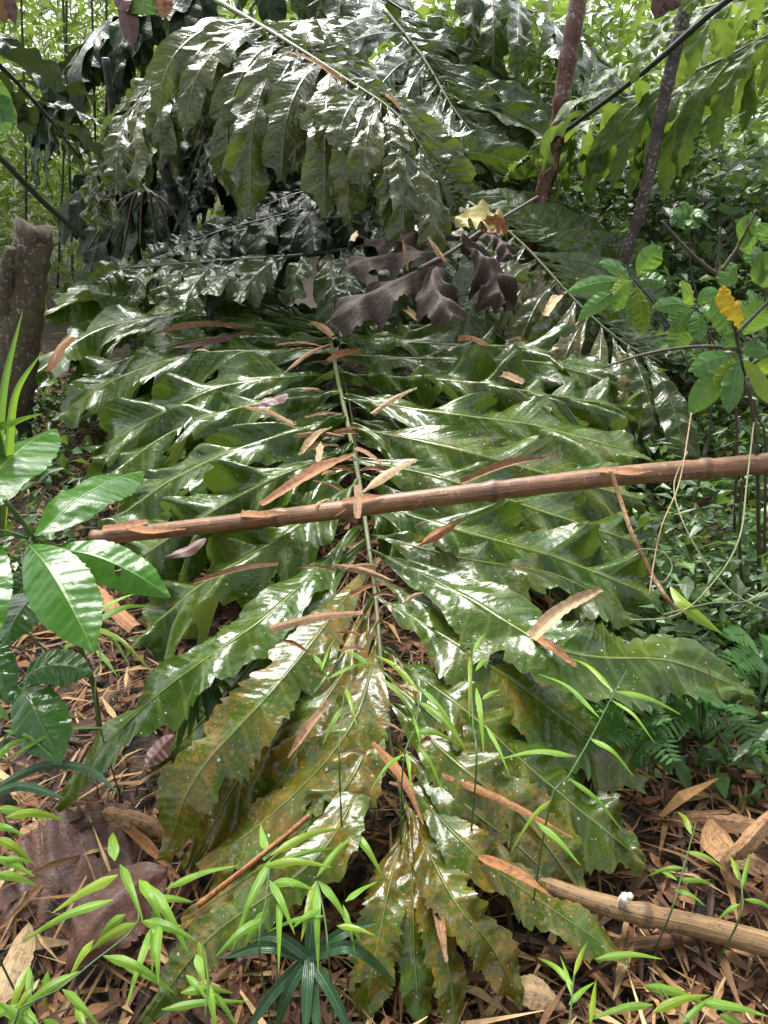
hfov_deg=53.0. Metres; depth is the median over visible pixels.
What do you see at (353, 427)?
dry leaf shred
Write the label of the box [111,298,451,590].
palm frond
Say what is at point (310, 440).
dry leaf strip
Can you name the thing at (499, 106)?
palm frond
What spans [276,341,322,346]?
dry leaf strip
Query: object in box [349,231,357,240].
dry leaf strip
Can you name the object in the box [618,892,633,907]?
bracket fungus
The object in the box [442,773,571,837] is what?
dry leaf strip
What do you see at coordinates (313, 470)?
dry leaf strip
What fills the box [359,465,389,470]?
dry leaf shred
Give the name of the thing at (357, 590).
dry leaf shred
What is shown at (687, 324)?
herb
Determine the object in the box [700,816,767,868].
dead leaf
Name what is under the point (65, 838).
dead leaf
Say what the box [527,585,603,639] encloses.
dry leaf strip
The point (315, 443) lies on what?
dry leaf shred
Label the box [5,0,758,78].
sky
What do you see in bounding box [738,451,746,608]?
woody twig
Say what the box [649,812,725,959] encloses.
bamboo grass
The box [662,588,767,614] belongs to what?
vine
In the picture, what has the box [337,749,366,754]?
dry leaf shred
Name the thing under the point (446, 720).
bamboo grass
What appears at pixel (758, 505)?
woody twig
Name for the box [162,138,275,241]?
palm frond
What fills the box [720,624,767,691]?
fern
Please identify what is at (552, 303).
dry leaf strip
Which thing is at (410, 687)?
dry leaf shred
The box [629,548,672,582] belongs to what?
vine
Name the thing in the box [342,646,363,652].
dry leaf shred
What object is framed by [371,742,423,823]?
dry leaf strip
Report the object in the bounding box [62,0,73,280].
bamboo cane
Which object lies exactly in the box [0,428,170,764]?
broadleaf plant
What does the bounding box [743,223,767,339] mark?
herb
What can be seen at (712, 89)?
palm frond
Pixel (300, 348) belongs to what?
dry leaf shred
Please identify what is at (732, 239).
palm frond
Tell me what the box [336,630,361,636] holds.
dry leaf shred
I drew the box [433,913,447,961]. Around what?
dry leaf strip
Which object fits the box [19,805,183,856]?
dead leaf
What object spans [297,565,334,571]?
dry leaf shred
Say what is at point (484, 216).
dead leaf
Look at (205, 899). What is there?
twig
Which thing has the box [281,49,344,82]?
dry leaf strip
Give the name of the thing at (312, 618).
dry leaf strip
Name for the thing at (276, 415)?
dry leaf strip
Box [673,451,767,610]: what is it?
vine
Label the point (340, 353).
dry leaf strip
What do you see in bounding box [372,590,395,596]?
dry leaf shred
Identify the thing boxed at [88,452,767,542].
bamboo pole
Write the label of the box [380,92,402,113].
dry leaf strip
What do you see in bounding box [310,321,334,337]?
dry leaf strip
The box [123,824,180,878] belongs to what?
dry leaf strip
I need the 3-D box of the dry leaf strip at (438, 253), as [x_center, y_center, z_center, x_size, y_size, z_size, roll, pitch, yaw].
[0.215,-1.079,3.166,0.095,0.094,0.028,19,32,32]
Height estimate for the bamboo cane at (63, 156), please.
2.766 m
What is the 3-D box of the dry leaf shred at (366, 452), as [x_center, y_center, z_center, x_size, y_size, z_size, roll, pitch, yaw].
[-0.051,-0.173,2.393,0.019,0.024,0.196,-14,30,-25]
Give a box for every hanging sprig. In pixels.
[0,0,17,24]
[0,80,16,135]
[113,0,172,47]
[651,0,681,18]
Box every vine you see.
[608,470,681,616]
[629,422,754,620]
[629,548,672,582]
[648,413,691,595]
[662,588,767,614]
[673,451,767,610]
[705,662,744,768]
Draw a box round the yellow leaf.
[715,285,743,329]
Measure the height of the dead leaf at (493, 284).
0.480 m
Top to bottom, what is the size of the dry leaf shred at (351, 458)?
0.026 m
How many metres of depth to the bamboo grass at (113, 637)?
1.94 m
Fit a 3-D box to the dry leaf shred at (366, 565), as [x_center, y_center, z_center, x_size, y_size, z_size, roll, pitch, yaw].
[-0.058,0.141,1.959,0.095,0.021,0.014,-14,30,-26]
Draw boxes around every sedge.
[0,733,117,798]
[223,907,394,1023]
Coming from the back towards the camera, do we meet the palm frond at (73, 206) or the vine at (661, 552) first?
the palm frond at (73, 206)
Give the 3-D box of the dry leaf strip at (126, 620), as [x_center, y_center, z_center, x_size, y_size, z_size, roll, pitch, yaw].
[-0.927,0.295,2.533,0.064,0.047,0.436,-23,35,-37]
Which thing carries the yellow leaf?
on the herb at (722, 375)
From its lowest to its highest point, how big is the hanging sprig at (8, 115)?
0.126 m
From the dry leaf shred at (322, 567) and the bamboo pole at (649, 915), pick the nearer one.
the bamboo pole at (649, 915)
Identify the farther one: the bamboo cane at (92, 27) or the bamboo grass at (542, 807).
the bamboo cane at (92, 27)
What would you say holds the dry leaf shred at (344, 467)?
on the palm frond at (233, 778)
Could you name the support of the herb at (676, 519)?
on the ground at (140, 744)
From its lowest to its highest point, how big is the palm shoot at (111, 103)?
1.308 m
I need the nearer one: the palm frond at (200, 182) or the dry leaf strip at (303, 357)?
the dry leaf strip at (303, 357)
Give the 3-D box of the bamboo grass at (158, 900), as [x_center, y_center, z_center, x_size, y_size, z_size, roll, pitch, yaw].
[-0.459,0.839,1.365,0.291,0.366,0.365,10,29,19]
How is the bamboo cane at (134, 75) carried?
in the bamboo thicket
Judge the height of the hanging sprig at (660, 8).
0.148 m
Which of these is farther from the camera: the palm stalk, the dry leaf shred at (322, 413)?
the palm stalk
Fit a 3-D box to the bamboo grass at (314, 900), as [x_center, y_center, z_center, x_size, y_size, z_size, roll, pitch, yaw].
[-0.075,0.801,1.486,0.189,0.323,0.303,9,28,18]
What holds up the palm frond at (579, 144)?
attached to the shrubbery
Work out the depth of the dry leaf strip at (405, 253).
3.17 m
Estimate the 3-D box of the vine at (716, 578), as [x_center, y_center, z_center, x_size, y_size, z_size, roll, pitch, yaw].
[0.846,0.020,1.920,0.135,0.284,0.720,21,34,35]
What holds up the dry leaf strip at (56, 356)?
on the palm frond at (233, 778)
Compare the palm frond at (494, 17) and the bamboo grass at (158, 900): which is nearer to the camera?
the bamboo grass at (158, 900)
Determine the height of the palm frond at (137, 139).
1.017 m
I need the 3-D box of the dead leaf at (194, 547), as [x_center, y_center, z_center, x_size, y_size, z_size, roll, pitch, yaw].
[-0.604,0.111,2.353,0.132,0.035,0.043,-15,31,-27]
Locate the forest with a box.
[0,0,767,271]
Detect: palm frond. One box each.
[0,33,108,173]
[28,0,218,190]
[35,268,757,1023]
[57,134,202,246]
[78,169,231,286]
[79,17,351,231]
[81,0,289,104]
[87,244,413,335]
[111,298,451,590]
[144,0,475,251]
[146,202,377,320]
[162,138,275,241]
[181,131,213,221]
[228,181,460,259]
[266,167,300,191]
[290,0,527,95]
[300,99,537,259]
[338,7,576,191]
[395,188,755,508]
[454,0,634,133]
[504,0,767,181]
[519,33,767,208]
[568,122,628,183]
[615,168,767,260]
[639,0,767,93]
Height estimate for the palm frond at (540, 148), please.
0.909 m
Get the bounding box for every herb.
[566,245,711,563]
[603,209,767,572]
[652,280,737,555]
[658,503,690,530]
[670,201,740,443]
[691,478,732,517]
[716,529,748,555]
[736,290,767,341]
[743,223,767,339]
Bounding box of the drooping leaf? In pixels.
[87,186,183,253]
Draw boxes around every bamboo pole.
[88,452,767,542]
[539,877,767,957]
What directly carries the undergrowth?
on the ground at (140, 744)
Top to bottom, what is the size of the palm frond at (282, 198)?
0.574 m
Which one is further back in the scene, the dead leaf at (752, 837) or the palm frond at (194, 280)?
the palm frond at (194, 280)
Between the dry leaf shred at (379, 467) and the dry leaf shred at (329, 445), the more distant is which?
the dry leaf shred at (329, 445)
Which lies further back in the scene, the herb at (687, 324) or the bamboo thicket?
the bamboo thicket
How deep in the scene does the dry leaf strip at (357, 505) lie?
2.00 m
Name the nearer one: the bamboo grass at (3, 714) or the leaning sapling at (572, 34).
the bamboo grass at (3, 714)
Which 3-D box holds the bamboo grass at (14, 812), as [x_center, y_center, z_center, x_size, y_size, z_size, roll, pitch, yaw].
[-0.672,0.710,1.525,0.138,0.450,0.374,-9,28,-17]
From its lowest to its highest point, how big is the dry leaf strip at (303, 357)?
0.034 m
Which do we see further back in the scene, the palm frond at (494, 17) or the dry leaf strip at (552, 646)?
the palm frond at (494, 17)
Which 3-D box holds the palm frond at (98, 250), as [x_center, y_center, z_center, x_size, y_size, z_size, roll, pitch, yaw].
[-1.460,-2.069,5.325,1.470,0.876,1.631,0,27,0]
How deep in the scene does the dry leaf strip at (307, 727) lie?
1.67 m
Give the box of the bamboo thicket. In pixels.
[0,0,251,335]
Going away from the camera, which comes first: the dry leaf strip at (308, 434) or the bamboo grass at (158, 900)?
the bamboo grass at (158, 900)
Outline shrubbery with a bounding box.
[397,0,767,379]
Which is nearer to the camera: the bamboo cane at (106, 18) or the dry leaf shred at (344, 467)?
the dry leaf shred at (344, 467)
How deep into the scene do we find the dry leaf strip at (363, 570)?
1.93 m
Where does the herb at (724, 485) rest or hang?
on the ground at (140, 744)
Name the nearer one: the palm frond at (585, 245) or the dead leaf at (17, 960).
the dead leaf at (17, 960)
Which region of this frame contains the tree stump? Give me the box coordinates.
[0,215,53,437]
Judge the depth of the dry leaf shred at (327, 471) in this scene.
2.32 m
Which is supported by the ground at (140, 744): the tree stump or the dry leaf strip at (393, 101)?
the tree stump
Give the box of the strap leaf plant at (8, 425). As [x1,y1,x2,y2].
[0,310,42,537]
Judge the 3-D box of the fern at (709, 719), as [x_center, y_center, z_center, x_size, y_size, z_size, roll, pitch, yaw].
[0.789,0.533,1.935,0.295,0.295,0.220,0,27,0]
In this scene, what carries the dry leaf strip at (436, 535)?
on the palm frond at (233, 778)
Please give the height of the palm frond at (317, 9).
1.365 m
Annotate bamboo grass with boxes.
[0,705,109,868]
[0,738,65,1000]
[0,965,59,1023]
[9,833,197,1023]
[62,594,151,802]
[124,865,250,1023]
[216,824,343,1023]
[268,836,382,1023]
[313,640,375,905]
[338,649,468,843]
[466,633,510,881]
[504,659,680,952]
[537,942,593,1023]
[585,951,766,1023]
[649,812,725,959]
[713,853,767,968]
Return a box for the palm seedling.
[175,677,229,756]
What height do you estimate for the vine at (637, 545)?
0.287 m
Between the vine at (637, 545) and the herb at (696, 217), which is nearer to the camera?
the vine at (637, 545)
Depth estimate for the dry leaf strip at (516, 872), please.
1.45 m
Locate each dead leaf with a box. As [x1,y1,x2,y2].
[0,799,159,949]
[0,922,34,1003]
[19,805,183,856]
[66,862,167,973]
[144,734,175,768]
[166,538,205,557]
[173,331,250,347]
[251,394,287,406]
[325,195,538,336]
[454,199,508,236]
[506,974,565,1011]
[672,810,767,836]
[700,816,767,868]
[719,810,767,897]
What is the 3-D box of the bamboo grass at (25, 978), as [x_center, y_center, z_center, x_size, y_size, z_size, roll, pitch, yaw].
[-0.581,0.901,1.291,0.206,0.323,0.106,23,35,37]
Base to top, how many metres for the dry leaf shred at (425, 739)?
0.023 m
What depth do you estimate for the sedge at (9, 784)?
1.56 m
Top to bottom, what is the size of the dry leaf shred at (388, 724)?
0.019 m
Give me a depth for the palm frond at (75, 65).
4.72 m
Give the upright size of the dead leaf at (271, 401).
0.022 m
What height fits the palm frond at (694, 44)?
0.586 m
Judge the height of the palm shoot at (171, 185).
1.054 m
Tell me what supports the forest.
on the ground at (140, 744)
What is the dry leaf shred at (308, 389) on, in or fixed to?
on the palm frond at (233, 778)
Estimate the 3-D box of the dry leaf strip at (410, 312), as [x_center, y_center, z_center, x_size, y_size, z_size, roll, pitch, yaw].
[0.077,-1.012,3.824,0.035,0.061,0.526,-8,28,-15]
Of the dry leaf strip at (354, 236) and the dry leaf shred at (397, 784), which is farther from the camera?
the dry leaf strip at (354, 236)
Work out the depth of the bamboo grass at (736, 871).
1.49 m
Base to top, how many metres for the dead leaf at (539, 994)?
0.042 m
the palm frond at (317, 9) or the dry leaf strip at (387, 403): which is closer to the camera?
the dry leaf strip at (387, 403)
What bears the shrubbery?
on the ground at (140, 744)
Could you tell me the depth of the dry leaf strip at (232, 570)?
1.99 m
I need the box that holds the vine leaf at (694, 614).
[670,586,721,633]
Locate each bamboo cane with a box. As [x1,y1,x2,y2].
[20,0,26,220]
[56,0,67,288]
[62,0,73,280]
[91,0,95,140]
[105,0,107,125]
[127,67,135,260]
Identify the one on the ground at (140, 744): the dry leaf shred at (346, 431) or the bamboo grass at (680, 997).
the bamboo grass at (680, 997)
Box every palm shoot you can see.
[102,57,141,264]
[155,159,181,234]
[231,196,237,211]
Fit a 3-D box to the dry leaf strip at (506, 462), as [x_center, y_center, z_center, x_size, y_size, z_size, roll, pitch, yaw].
[0.380,-0.138,2.362,0.328,0.051,0.027,-12,29,-22]
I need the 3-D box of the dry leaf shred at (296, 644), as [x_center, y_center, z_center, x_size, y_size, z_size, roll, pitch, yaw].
[-0.207,0.305,1.759,0.074,0.024,0.009,10,29,18]
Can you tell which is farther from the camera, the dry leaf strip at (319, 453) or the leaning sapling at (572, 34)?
the leaning sapling at (572, 34)
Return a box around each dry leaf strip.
[45,336,75,372]
[97,585,140,632]
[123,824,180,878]
[149,320,253,334]
[193,562,277,583]
[240,405,296,427]
[259,453,354,505]
[270,610,362,632]
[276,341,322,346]
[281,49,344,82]
[284,344,329,372]
[287,699,333,757]
[294,432,343,437]
[300,427,331,452]
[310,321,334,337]
[315,442,323,461]
[326,348,360,361]
[332,564,392,582]
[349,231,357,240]
[353,484,361,518]
[362,459,417,492]
[371,387,416,415]
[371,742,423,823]
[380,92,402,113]
[401,235,407,270]
[402,306,416,319]
[418,518,464,546]
[427,236,445,261]
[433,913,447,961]
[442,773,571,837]
[457,335,490,345]
[460,456,548,482]
[478,854,550,895]
[490,371,524,383]
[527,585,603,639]
[531,636,576,666]
[543,294,563,315]
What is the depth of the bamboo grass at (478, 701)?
1.62 m
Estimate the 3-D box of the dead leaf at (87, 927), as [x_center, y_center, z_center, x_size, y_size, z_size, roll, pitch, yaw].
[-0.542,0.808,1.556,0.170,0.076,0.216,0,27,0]
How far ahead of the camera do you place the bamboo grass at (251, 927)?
1.37 m
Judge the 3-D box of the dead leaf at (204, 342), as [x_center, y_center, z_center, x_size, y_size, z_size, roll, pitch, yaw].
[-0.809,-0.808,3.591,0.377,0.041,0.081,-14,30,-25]
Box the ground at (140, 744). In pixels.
[0,186,767,1023]
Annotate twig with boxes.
[196,813,310,908]
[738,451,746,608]
[745,376,761,621]
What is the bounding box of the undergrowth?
[0,235,767,811]
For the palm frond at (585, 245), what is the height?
1.239 m
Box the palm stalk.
[0,154,85,239]
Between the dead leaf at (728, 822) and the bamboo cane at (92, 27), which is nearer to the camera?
the dead leaf at (728, 822)
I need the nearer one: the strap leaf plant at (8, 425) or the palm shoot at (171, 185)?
the strap leaf plant at (8, 425)
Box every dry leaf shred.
[273,419,295,423]
[279,347,314,354]
[280,640,308,652]
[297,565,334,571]
[298,387,317,391]
[298,448,311,455]
[304,411,340,417]
[307,442,326,447]
[313,444,338,450]
[313,480,343,492]
[313,498,328,508]
[321,470,335,474]
[331,426,361,432]
[333,429,358,436]
[333,465,352,472]
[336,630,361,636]
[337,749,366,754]
[339,457,359,462]
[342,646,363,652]
[345,563,377,569]
[350,583,385,595]
[354,446,383,466]
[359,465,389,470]
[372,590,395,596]
[375,722,403,732]
[389,781,418,796]
[400,684,420,692]
[402,592,423,604]
[416,736,430,747]
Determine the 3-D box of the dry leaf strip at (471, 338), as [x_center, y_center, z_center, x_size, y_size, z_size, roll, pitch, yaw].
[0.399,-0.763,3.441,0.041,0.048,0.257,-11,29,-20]
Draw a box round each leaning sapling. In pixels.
[520,0,586,271]
[593,4,691,344]
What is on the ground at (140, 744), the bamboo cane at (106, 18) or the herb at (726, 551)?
the herb at (726, 551)
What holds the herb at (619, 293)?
on the ground at (140, 744)
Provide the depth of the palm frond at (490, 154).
4.75 m
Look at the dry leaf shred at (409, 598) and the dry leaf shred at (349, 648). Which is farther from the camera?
the dry leaf shred at (409, 598)
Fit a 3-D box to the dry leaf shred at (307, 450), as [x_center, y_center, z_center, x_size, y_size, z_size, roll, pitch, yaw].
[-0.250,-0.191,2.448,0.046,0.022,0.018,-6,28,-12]
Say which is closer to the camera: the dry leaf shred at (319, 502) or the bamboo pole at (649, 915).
the bamboo pole at (649, 915)
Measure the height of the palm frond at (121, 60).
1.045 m
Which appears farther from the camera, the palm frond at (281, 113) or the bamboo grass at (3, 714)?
the palm frond at (281, 113)
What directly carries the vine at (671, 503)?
hanging from the bamboo pole at (702, 469)
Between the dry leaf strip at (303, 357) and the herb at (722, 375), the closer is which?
the herb at (722, 375)
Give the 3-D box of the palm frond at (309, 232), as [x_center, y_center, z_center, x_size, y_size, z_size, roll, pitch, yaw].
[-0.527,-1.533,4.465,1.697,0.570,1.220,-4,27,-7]
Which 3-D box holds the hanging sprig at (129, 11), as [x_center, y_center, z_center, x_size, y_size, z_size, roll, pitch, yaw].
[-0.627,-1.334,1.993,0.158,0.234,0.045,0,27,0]
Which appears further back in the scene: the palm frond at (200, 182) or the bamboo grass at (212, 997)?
the palm frond at (200, 182)
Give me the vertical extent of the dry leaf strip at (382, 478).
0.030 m
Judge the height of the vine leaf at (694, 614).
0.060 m
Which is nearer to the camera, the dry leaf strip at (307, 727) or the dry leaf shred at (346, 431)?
the dry leaf strip at (307, 727)
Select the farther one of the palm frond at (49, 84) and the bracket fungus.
the palm frond at (49, 84)
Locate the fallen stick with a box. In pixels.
[536,933,713,967]
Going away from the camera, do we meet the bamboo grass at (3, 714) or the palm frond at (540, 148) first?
the bamboo grass at (3, 714)
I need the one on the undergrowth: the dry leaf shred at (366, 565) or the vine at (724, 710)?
the vine at (724, 710)
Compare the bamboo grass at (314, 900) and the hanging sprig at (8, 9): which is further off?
the hanging sprig at (8, 9)
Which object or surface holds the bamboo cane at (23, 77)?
in the bamboo thicket
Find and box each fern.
[583,699,681,769]
[654,690,767,754]
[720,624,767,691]
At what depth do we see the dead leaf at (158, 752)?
1.96 m
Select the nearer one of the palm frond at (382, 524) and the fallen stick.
the fallen stick
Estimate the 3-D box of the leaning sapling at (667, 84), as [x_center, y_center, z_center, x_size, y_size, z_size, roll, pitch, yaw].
[1.354,-1.808,4.017,0.415,2.732,0.078,0,27,0]
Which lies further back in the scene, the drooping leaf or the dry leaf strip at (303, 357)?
the drooping leaf

